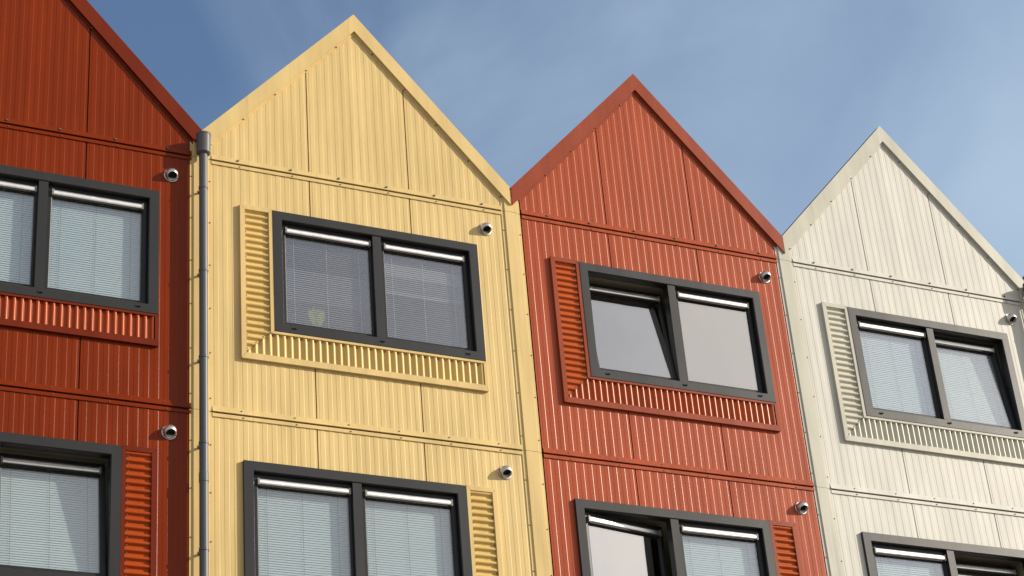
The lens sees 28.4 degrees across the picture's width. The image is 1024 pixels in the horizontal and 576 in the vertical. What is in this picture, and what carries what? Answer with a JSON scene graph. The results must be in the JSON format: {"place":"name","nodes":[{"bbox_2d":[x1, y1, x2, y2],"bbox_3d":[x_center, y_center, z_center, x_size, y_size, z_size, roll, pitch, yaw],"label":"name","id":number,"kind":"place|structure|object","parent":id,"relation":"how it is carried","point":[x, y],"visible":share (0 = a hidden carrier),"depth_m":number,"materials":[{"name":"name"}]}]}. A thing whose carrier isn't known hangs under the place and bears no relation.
{"place":"outdoors","nodes":[
{"label":"outdoors","id":0,"kind":"place"},
{"bbox_2d":[0,0,201,575],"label":"terraced house","id":1,"kind":"structure","parent":0,"point":[100,128],"depth_m":21.71,"materials":[{"name":"red paint"}]},
{"bbox_2d":[0,432,121,575],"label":"window","id":2,"kind":"structure","parent":1,"relation":"in","point":[60,499],"depth_m":20.55,"materials":[{"name":"grey glass"}]},
{"bbox_2d":[0,164,159,313],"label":"window","id":3,"kind":"structure","parent":1,"relation":"in","point":[63,237],"depth_m":22.03,"materials":[{"name":"grey glass"}]},
{"bbox_2d":[189,14,552,575],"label":"terraced house","id":4,"kind":"structure","parent":0,"point":[382,419],"depth_m":22.93,"materials":[{"name":"yellow paint"}]},
{"bbox_2d":[196,131,210,575],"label":"downpipe","id":5,"kind":"object","parent":4,"relation":"attached to","point":[203,145],"visible":1,"depth_m":21.70,"materials":[{"name":"grey plastic"}]},
{"bbox_2d":[308,307,324,325],"bbox_3d":[-2.204,0.339,22.845,0.201,0.270,0.005,9,-32,-23],"label":"paper flower","id":6,"kind":"object","parent":4,"relation":"in","point":[319,319],"visible":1,"depth_m":22.85,"materials":[{"name":"white paper"}]},
{"bbox_2d":[211,210,485,411],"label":"window","id":7,"kind":"structure","parent":4,"relation":"in","point":[371,285],"depth_m":23.74,"materials":[{"name":"black glass"}]},
{"bbox_2d":[243,460,472,575],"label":"window","id":8,"kind":"structure","parent":4,"relation":"in","point":[298,520],"depth_m":21.78,"materials":[{"name":"black glass"}]},
{"bbox_2d":[87,0,1023,277],"label":"sky","id":9,"kind":"structure","parent":0,"point":[780,95],"materials":[{"name":"blue"}]},
{"bbox_2d":[510,74,826,575],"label":"terraced house","id":10,"kind":"structure","parent":0,"point":[672,438],"depth_m":24.70,"materials":[{"name":"red metal"}]},
{"bbox_2d":[530,262,775,467],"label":"window","id":11,"kind":"structure","parent":10,"relation":"in","point":[643,328],"depth_m":25.58,"materials":[{"name":"grey glass"}]},
{"bbox_2d":[549,498,776,575],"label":"window","id":12,"kind":"structure","parent":10,"relation":"in","point":[614,539],"depth_m":23.66,"materials":[{"name":"grey glass"}]},
{"bbox_2d":[774,126,1023,575],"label":"terraced house","id":13,"kind":"structure","parent":0,"point":[901,281],"depth_m":26.20,"materials":[{"name":"white paint"}]},
{"bbox_2d":[831,307,1023,492],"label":"window","id":14,"kind":"structure","parent":13,"relation":"in","point":[914,370],"depth_m":26.57,"materials":[{"name":"grey glass"}]},
{"bbox_2d":[860,532,1023,575],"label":"window","id":15,"kind":"structure","parent":13,"relation":"in","point":[884,554],"depth_m":24.91,"materials":[{"name":"grey glass"}]}
]}

